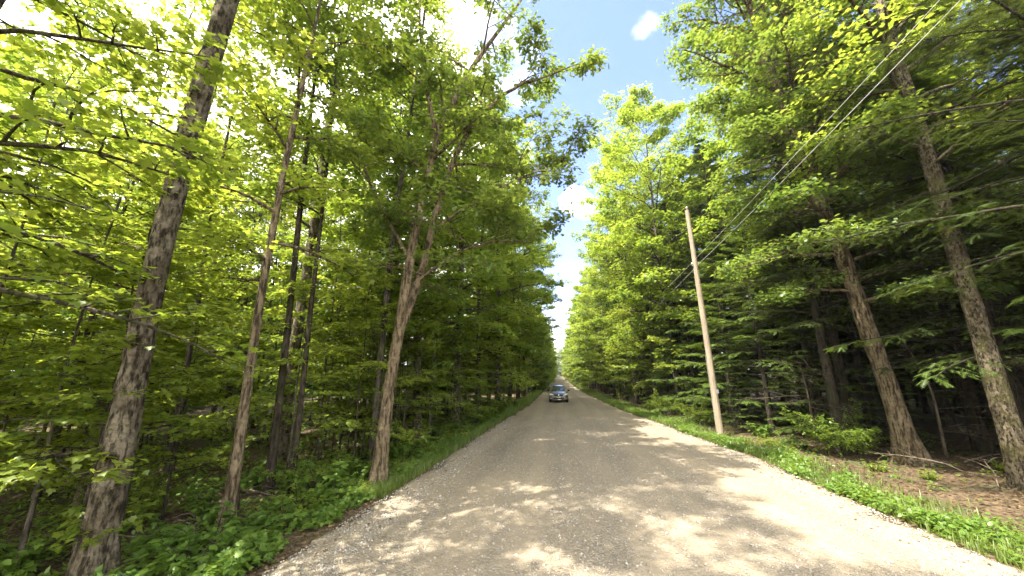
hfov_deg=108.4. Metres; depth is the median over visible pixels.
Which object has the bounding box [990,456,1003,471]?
verge plant
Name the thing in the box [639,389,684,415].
bush
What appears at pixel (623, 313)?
broadleaf tree
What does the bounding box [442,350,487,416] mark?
maple sapling
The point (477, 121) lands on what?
twin stemmed tree
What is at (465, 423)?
verge plant
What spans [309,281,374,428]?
maple sapling
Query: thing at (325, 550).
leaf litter
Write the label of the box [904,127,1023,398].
conifer
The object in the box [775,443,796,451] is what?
verge plant
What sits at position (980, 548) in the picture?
grass
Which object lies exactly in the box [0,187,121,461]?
maple sapling
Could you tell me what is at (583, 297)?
broadleaf tree
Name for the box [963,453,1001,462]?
fallen branch
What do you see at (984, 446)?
conifer
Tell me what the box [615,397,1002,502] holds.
undergrowth
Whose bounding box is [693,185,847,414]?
conifer
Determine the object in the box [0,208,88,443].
maple sapling
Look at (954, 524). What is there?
ground cover
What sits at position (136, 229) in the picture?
broadleaf tree
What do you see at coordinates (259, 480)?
verge plant
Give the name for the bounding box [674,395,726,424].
bush
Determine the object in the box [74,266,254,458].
maple sapling
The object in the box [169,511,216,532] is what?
fallen branch
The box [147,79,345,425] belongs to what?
broadleaf tree
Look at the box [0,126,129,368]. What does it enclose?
slender tree
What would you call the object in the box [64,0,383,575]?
leaning maple
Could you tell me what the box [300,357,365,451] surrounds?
maple sapling
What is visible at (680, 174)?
roadside tree
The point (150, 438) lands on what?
maple sapling
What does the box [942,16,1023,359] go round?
conifer
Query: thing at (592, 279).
broadleaf tree
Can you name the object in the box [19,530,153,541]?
fallen branch
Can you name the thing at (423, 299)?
broadleaf tree
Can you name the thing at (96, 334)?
maple sapling
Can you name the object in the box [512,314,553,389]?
roadside tree
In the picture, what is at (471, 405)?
maple sapling
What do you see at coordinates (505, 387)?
maple sapling
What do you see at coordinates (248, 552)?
ground cover
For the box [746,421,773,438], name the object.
verge plant
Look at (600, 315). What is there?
maple sapling
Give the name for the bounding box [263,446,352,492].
bush
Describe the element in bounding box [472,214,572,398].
broadleaf tree
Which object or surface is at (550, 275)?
broadleaf tree
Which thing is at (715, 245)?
young conifer
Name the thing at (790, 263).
broadleaf tree
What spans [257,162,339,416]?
slender tree
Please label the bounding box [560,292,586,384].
roadside tree
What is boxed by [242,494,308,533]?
verge plant
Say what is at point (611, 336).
roadside tree
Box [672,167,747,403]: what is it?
broadleaf tree
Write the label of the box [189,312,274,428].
maple sapling
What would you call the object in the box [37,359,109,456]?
maple sapling
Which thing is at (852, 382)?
conifer
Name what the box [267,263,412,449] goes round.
maple sapling
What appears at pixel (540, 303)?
broadleaf tree
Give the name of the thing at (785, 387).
conifer
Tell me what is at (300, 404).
slender tree
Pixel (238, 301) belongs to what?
broadleaf tree
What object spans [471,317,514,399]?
maple sapling
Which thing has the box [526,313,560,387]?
roadside tree
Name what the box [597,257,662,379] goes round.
roadside tree
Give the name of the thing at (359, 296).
maple sapling
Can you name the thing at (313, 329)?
maple sapling
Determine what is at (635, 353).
maple sapling
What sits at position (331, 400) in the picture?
maple sapling
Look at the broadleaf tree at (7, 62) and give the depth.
19.99 m
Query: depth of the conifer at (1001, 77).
9.69 m
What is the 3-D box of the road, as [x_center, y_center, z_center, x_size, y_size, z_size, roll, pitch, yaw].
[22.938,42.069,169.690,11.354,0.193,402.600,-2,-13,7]
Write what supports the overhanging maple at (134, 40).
on the ground at (923, 423)
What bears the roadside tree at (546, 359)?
on the ground at (923, 423)
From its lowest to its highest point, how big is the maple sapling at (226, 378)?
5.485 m
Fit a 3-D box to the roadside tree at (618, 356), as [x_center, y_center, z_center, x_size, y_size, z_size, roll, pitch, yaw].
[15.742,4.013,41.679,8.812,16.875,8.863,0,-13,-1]
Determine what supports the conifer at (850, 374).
on the ground at (923, 423)
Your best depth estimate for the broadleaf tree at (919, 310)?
20.23 m
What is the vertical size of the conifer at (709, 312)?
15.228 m
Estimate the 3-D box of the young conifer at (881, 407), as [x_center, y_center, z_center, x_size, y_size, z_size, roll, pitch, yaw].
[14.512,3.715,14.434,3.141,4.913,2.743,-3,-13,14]
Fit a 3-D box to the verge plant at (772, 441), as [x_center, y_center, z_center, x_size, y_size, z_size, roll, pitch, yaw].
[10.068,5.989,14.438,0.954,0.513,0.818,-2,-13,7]
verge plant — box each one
[0,531,47,558]
[0,538,48,575]
[126,517,195,553]
[145,500,254,564]
[145,522,233,575]
[178,479,245,522]
[240,457,287,494]
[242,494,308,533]
[272,480,326,522]
[285,460,350,501]
[305,473,356,505]
[339,450,373,478]
[342,479,370,494]
[388,453,415,467]
[389,440,427,464]
[420,427,452,444]
[420,437,445,452]
[444,426,468,438]
[449,420,472,431]
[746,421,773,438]
[758,435,780,446]
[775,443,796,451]
[779,434,809,449]
[862,459,889,472]
[917,468,944,479]
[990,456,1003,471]
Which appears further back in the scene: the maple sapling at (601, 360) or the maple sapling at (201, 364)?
the maple sapling at (601, 360)
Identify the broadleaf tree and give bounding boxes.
[0,36,132,340]
[31,115,221,411]
[82,192,223,351]
[91,124,272,422]
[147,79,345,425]
[160,160,268,353]
[196,217,273,412]
[197,185,302,412]
[230,149,373,344]
[301,94,478,431]
[310,191,379,404]
[311,29,525,442]
[387,73,542,424]
[405,187,534,414]
[422,140,546,420]
[441,140,564,410]
[444,208,528,335]
[465,197,563,403]
[470,266,530,380]
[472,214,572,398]
[491,243,556,396]
[516,266,562,393]
[570,156,663,403]
[570,232,625,393]
[576,190,653,399]
[578,240,638,396]
[582,83,738,414]
[586,123,693,402]
[588,202,661,396]
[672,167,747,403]
[678,0,939,427]
[737,132,873,414]
[768,107,1001,389]
[804,13,1013,432]
[821,0,1023,354]
[859,193,980,410]
[890,15,1023,297]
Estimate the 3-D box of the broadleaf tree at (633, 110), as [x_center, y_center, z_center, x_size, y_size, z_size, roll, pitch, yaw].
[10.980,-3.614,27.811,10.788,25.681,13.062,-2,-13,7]
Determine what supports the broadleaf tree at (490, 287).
on the ground at (923, 423)
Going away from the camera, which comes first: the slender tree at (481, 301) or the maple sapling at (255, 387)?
the maple sapling at (255, 387)
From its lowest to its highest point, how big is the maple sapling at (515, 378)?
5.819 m
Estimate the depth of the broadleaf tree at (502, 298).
27.80 m
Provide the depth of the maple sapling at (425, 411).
14.69 m
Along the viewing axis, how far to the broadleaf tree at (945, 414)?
17.77 m
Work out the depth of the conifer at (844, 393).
15.63 m
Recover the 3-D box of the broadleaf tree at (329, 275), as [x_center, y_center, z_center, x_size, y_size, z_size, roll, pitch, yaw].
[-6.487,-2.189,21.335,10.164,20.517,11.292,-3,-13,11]
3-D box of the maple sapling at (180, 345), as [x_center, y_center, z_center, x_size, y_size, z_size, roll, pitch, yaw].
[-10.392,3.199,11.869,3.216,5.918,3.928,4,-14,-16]
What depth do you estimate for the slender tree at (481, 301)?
32.93 m
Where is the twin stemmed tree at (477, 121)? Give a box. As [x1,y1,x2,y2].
[256,0,609,483]
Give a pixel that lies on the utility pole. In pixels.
(714, 390)
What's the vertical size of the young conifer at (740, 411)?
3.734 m
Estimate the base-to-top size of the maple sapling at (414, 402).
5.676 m
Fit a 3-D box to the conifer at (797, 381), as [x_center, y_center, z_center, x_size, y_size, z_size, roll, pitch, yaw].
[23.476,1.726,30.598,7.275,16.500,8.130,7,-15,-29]
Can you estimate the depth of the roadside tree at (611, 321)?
48.52 m
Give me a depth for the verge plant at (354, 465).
10.42 m
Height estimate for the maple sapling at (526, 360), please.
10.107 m
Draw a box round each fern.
[260,489,309,507]
[404,445,428,456]
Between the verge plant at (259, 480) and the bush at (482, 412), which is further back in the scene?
the bush at (482, 412)
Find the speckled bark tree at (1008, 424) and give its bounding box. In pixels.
[714,0,1023,491]
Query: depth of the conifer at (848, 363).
21.69 m
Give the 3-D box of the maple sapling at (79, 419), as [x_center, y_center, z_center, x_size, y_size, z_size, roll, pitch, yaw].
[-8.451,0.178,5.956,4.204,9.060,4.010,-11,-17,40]
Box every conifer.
[608,358,632,396]
[615,336,662,401]
[623,203,720,407]
[639,311,691,405]
[646,256,745,423]
[647,191,773,408]
[654,206,780,416]
[660,241,821,427]
[664,138,801,422]
[678,204,862,435]
[689,223,797,416]
[691,340,744,420]
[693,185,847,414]
[696,258,794,406]
[708,10,1013,431]
[710,165,889,425]
[717,266,773,401]
[719,44,949,449]
[719,355,762,431]
[734,203,847,397]
[740,206,818,409]
[741,108,978,438]
[748,149,938,398]
[753,264,818,407]
[755,210,924,421]
[759,321,828,431]
[762,284,879,448]
[772,0,1023,432]
[788,265,898,409]
[790,174,942,399]
[790,340,894,408]
[794,18,1023,452]
[795,0,1023,365]
[798,184,974,425]
[811,212,956,423]
[822,4,1023,422]
[823,49,1023,434]
[850,241,970,413]
[852,323,948,444]
[859,154,1023,431]
[864,270,919,408]
[870,245,956,407]
[894,237,975,413]
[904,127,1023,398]
[920,0,1023,366]
[929,296,1021,416]
[939,125,1023,355]
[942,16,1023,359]
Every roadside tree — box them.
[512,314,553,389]
[513,280,555,386]
[525,313,555,389]
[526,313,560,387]
[527,306,554,388]
[529,333,553,389]
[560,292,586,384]
[560,309,587,375]
[561,292,601,388]
[561,312,586,381]
[562,318,573,373]
[564,269,600,389]
[564,276,607,390]
[564,308,583,380]
[564,327,580,382]
[566,309,596,387]
[570,285,590,386]
[574,263,621,385]
[591,270,651,385]
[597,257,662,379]
[598,289,649,394]
[599,253,657,394]
[611,212,684,395]
[616,261,692,396]
[623,198,714,384]
[623,221,711,409]
[627,148,789,413]
[649,179,760,409]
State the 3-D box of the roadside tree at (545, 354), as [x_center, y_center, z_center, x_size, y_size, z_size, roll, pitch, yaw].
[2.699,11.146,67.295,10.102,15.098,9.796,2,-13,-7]
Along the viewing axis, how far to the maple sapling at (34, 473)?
6.09 m
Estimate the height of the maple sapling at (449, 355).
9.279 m
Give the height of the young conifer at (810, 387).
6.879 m
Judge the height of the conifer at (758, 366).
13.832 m
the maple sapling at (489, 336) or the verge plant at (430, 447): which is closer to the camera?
the verge plant at (430, 447)
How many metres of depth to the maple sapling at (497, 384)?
27.39 m
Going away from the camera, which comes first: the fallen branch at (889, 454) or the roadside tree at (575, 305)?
the fallen branch at (889, 454)
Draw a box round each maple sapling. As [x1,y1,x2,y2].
[0,21,165,438]
[0,45,65,395]
[0,144,201,478]
[0,154,251,430]
[0,160,251,574]
[0,185,243,473]
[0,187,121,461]
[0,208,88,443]
[0,209,190,496]
[0,237,235,560]
[0,254,96,495]
[0,275,137,477]
[0,283,146,476]
[0,293,95,489]
[1,171,144,456]
[1,327,103,437]
[4,170,201,477]
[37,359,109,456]
[57,211,216,388]
[61,283,269,521]
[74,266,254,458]
[85,300,180,413]
[89,295,256,471]
[97,320,205,445]
[106,260,213,450]
[123,232,228,440]
[147,265,228,414]
[157,265,245,404]
[160,303,232,425]
[162,306,272,442]
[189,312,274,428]
[195,339,256,429]
[201,264,378,485]
[206,348,254,406]
[207,226,324,443]
[218,272,277,419]
[224,229,355,418]
[235,325,313,441]
[249,197,388,463]
[255,289,384,459]
[259,274,384,455]
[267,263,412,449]
[296,246,383,390]
[296,321,335,420]
[299,302,371,418]
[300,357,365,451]
[301,245,431,460]
[303,215,380,430]
[308,288,362,413]
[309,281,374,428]
[309,285,383,435]
[310,321,383,454]
[310,321,410,462]
[329,276,422,428]
[347,293,421,407]
[350,267,443,442]
[352,308,444,444]
[355,264,436,439]
[355,303,458,445]
[357,308,448,440]
[382,273,470,427]
[383,318,452,423]
[384,316,464,406]
[394,334,431,427]
[396,223,478,434]
[420,312,475,414]
[421,331,487,419]
[425,277,489,401]
[429,300,485,417]
[429,308,491,419]
[435,352,480,409]
[436,323,499,415]
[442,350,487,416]
[446,315,495,399]
[460,345,496,409]
[463,265,523,395]
[465,288,494,399]
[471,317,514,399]
[475,339,505,402]
[481,314,511,398]
[481,360,508,400]
[484,363,514,398]
[485,313,527,407]
[485,324,533,385]
[485,333,523,394]
[491,360,511,398]
[502,350,528,403]
[504,331,541,397]
[505,318,534,399]
[512,343,533,390]
[515,330,544,376]
[521,336,542,392]
[584,328,607,391]
[585,343,609,393]
[586,344,622,394]
[592,313,622,396]
[595,326,631,396]
[598,333,649,399]
[608,257,688,401]
[611,299,650,383]
[611,314,658,404]
[617,329,665,408]
[647,278,726,415]
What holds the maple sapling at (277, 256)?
on the ground at (923, 423)
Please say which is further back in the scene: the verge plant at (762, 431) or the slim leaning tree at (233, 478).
the verge plant at (762, 431)
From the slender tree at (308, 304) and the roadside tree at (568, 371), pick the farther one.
the roadside tree at (568, 371)
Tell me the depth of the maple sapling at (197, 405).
14.86 m
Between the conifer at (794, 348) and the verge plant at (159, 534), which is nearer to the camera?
the verge plant at (159, 534)
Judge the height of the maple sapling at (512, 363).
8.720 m
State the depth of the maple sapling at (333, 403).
19.15 m
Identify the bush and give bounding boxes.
[35,457,202,531]
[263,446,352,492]
[353,427,419,460]
[421,405,469,438]
[452,397,497,424]
[481,395,513,414]
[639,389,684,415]
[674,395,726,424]
[780,397,889,455]
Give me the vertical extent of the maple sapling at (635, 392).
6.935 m
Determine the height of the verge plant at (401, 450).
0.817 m
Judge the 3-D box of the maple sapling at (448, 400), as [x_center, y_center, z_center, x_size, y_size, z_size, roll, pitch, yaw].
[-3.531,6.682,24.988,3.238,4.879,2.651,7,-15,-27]
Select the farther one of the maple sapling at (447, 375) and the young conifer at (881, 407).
the maple sapling at (447, 375)
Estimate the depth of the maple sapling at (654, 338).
23.91 m
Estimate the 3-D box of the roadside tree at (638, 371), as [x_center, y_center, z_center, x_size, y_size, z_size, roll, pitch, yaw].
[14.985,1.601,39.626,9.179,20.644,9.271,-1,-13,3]
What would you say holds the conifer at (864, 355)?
on the ground at (923, 423)
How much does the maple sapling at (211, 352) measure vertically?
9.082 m
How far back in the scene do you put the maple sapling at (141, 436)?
15.45 m
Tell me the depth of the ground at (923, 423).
10.44 m
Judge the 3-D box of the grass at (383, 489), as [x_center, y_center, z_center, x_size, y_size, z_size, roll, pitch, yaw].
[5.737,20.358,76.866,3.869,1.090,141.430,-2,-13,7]
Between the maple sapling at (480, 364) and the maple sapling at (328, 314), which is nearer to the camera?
the maple sapling at (328, 314)
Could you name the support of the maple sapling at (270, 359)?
on the ground at (923, 423)
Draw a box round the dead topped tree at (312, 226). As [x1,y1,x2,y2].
[224,0,393,462]
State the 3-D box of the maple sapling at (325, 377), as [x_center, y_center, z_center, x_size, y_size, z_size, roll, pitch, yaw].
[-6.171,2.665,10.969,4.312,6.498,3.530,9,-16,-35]
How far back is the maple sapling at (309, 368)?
12.84 m
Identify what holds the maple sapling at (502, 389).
on the ground at (923, 423)
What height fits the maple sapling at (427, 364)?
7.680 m
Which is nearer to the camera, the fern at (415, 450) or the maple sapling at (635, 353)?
the fern at (415, 450)
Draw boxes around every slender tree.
[0,0,178,312]
[0,0,259,503]
[0,32,137,343]
[0,59,55,259]
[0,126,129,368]
[78,120,203,431]
[84,0,345,488]
[217,156,309,307]
[231,0,421,495]
[231,137,331,428]
[233,0,419,495]
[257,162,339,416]
[274,235,330,428]
[308,212,361,414]
[324,161,410,427]
[337,75,446,360]
[344,121,448,277]
[464,230,508,405]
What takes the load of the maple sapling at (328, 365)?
on the ground at (923, 423)
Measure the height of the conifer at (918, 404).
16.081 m
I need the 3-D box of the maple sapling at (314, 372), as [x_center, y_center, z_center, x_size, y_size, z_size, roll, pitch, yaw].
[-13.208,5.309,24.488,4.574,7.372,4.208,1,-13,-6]
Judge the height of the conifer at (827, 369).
18.177 m
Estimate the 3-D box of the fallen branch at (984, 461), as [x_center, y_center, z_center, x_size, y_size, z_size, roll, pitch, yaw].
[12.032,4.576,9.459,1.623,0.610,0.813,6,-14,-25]
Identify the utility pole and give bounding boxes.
[685,206,723,434]
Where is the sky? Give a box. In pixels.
[0,0,1021,370]
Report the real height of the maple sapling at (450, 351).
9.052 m
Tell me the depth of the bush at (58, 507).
7.92 m
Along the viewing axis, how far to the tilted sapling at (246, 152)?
9.69 m
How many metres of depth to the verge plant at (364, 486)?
9.02 m
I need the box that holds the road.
[265,376,1023,575]
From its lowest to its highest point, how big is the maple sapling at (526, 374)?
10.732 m
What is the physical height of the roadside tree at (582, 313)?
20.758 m
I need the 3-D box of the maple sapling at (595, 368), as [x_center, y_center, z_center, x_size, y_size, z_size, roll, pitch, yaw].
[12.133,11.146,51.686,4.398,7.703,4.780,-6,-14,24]
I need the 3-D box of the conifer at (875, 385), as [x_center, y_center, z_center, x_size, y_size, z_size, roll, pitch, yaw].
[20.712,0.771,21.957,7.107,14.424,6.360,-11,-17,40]
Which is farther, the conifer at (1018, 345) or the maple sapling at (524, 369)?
the maple sapling at (524, 369)
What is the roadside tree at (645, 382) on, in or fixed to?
on the ground at (923, 423)
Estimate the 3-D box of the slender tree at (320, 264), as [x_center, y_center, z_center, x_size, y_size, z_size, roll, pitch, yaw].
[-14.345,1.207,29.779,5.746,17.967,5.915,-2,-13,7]
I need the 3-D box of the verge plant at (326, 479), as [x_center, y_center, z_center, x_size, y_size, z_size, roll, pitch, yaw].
[-4.840,4.854,9.358,1.476,0.932,1.733,2,-13,-9]
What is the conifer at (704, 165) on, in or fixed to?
on the ground at (923, 423)
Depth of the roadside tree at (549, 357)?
75.65 m
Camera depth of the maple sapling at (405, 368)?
14.83 m
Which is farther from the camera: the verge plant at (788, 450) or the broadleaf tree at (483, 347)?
the broadleaf tree at (483, 347)
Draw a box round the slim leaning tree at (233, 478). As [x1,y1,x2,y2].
[157,0,410,528]
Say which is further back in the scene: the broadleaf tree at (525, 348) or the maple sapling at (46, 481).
the broadleaf tree at (525, 348)
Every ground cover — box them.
[96,400,526,575]
[605,399,1023,563]
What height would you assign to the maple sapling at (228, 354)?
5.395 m
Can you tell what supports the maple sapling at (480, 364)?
on the ground at (923, 423)
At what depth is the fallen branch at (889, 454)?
10.34 m
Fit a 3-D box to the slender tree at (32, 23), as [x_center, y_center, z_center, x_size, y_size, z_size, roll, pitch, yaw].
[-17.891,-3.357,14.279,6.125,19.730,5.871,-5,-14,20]
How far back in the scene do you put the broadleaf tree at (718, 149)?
21.60 m
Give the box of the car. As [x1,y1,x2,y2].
[547,385,569,401]
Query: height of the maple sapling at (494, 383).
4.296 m
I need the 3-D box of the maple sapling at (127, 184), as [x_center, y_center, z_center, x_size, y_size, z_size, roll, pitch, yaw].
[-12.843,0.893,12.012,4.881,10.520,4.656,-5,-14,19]
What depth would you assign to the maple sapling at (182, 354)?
11.17 m
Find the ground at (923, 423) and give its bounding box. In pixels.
[0,374,1023,575]
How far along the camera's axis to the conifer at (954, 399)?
25.48 m
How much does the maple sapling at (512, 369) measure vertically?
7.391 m
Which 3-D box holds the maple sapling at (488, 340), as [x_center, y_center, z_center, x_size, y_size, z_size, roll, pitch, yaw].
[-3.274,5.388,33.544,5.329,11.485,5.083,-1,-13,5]
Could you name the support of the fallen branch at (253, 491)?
on the ground at (923, 423)
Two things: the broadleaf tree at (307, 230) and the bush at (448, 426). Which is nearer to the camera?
the bush at (448, 426)
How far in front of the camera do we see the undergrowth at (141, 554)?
8.40 m
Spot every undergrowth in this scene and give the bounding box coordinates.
[0,397,522,575]
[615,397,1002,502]
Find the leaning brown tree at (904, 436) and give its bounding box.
[656,0,1023,467]
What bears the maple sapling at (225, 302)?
on the ground at (923, 423)
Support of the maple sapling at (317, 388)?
on the ground at (923, 423)
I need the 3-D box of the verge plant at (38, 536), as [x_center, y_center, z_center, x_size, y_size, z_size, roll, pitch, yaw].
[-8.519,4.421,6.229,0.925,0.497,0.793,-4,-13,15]
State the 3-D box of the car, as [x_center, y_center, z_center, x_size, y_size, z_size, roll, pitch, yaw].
[4.750,10.720,37.651,2.220,1.528,4.630,-2,-13,7]
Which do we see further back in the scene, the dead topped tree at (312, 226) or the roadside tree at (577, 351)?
the roadside tree at (577, 351)
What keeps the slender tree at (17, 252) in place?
on the ground at (923, 423)
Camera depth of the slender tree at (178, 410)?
11.06 m
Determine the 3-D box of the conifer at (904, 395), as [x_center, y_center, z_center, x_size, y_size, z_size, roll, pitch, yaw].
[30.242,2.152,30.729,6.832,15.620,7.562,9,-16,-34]
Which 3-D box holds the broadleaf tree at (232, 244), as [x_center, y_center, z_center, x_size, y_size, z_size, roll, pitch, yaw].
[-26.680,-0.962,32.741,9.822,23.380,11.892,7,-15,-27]
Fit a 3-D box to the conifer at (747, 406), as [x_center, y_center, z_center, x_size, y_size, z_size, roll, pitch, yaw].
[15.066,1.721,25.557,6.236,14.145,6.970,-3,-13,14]
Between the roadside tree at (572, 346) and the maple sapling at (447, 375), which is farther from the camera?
the roadside tree at (572, 346)
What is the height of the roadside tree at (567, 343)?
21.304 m
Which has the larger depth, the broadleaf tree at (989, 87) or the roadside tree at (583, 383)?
the roadside tree at (583, 383)
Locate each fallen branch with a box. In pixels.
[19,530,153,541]
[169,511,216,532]
[240,486,295,499]
[870,448,980,475]
[956,456,999,487]
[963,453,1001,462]
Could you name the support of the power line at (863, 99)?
attached to the utility pole
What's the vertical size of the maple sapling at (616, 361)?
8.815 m
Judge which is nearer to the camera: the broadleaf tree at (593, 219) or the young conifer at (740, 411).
the young conifer at (740, 411)
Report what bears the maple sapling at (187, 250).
on the ground at (923, 423)
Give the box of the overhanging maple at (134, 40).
[0,0,262,378]
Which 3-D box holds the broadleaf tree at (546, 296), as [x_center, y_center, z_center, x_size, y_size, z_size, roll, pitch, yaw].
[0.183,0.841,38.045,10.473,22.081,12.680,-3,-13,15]
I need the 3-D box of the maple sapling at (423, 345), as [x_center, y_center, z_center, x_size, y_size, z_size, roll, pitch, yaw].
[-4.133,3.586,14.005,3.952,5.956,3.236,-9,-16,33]
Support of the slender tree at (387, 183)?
on the ground at (923, 423)
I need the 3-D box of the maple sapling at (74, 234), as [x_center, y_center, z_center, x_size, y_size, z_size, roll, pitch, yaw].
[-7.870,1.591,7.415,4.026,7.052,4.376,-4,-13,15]
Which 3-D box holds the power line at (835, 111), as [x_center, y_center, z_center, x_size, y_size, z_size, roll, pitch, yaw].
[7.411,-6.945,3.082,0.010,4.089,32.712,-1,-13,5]
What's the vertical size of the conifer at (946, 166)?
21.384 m
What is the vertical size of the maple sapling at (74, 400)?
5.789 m
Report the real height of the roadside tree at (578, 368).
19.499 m
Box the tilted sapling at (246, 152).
[8,23,301,505]
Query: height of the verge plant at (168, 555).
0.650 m
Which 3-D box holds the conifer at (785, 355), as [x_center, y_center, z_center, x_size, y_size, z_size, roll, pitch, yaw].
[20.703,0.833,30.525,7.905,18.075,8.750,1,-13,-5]
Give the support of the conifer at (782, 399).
on the ground at (923, 423)
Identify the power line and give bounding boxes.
[703,0,959,259]
[705,1,938,248]
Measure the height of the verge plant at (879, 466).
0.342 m
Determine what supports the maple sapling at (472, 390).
on the ground at (923, 423)
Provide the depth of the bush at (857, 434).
12.61 m
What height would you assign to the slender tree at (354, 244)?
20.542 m
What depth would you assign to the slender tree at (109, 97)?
18.38 m
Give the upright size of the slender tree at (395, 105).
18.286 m
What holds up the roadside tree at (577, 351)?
on the ground at (923, 423)
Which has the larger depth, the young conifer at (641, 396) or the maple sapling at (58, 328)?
the young conifer at (641, 396)
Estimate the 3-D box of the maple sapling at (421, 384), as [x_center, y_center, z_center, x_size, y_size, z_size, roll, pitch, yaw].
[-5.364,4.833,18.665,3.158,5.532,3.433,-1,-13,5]
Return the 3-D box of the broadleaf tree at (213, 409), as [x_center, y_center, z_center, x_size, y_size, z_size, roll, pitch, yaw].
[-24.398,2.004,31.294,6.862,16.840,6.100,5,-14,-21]
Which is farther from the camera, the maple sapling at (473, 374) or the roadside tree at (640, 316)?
the roadside tree at (640, 316)
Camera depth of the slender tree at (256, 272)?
19.89 m
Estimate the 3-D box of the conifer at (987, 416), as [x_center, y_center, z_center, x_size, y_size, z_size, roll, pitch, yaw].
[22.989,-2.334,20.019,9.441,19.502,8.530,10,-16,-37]
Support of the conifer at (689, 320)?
on the ground at (923, 423)
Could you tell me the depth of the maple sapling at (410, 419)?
16.62 m
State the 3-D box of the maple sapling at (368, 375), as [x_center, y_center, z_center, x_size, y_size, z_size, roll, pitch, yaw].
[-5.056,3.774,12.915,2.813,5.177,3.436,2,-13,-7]
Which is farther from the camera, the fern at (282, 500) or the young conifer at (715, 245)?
the young conifer at (715, 245)
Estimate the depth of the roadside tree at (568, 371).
100.87 m
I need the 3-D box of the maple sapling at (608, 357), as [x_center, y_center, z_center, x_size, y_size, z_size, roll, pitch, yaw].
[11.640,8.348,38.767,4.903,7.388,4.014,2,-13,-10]
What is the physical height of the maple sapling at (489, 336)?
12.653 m
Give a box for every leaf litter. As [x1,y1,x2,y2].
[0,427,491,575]
[298,424,1020,575]
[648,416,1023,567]
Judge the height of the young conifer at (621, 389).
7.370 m
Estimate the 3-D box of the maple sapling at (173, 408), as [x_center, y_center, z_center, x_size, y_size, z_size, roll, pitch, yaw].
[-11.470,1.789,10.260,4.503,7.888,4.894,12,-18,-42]
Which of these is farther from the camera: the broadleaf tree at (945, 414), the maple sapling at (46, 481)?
the broadleaf tree at (945, 414)
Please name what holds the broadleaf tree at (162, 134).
on the ground at (923, 423)
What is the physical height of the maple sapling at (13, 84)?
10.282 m
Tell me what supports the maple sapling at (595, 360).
on the ground at (923, 423)
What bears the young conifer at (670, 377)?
on the ground at (923, 423)
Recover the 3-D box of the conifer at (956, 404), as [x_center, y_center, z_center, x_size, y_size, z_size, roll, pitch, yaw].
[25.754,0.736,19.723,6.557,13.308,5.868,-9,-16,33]
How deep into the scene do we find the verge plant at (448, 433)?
16.27 m
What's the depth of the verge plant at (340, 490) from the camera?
8.41 m
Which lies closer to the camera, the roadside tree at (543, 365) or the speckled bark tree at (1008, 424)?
the speckled bark tree at (1008, 424)
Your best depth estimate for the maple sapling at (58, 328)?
9.45 m
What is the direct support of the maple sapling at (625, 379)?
on the ground at (923, 423)
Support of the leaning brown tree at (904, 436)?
on the ground at (923, 423)
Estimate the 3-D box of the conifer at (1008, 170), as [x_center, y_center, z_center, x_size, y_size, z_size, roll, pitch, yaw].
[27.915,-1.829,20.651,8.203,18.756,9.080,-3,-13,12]
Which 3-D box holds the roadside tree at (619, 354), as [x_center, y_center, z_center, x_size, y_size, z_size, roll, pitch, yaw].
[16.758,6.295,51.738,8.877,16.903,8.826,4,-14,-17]
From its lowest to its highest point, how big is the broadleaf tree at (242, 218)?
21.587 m
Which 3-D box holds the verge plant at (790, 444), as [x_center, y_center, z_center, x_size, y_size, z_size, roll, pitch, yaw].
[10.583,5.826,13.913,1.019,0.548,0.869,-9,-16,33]
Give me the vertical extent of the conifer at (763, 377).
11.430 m
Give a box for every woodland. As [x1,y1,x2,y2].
[0,170,377,417]
[760,230,960,402]
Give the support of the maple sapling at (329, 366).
on the ground at (923, 423)
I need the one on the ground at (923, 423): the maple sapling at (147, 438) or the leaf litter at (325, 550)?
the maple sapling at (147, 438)
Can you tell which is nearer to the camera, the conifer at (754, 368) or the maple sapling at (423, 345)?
the maple sapling at (423, 345)
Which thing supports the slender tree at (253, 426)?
on the ground at (923, 423)
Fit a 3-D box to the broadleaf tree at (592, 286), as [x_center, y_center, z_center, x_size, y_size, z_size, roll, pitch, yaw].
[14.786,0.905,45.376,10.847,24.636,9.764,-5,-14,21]
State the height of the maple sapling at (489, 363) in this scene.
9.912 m
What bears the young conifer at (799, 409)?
on the ground at (923, 423)
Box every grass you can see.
[324,379,552,499]
[569,381,1023,570]
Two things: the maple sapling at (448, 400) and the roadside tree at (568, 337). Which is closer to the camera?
the maple sapling at (448, 400)
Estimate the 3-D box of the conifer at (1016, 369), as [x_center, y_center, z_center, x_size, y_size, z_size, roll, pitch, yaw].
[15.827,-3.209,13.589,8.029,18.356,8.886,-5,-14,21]
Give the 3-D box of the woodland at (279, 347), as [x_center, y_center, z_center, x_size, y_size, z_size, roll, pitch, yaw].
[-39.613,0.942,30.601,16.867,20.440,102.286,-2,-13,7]
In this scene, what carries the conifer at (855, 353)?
on the ground at (923, 423)
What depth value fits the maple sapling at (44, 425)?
13.44 m
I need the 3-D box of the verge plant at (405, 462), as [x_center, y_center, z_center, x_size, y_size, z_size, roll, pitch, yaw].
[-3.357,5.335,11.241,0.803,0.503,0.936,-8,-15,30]
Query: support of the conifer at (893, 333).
on the ground at (923, 423)
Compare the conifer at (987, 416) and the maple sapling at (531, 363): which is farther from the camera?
the maple sapling at (531, 363)

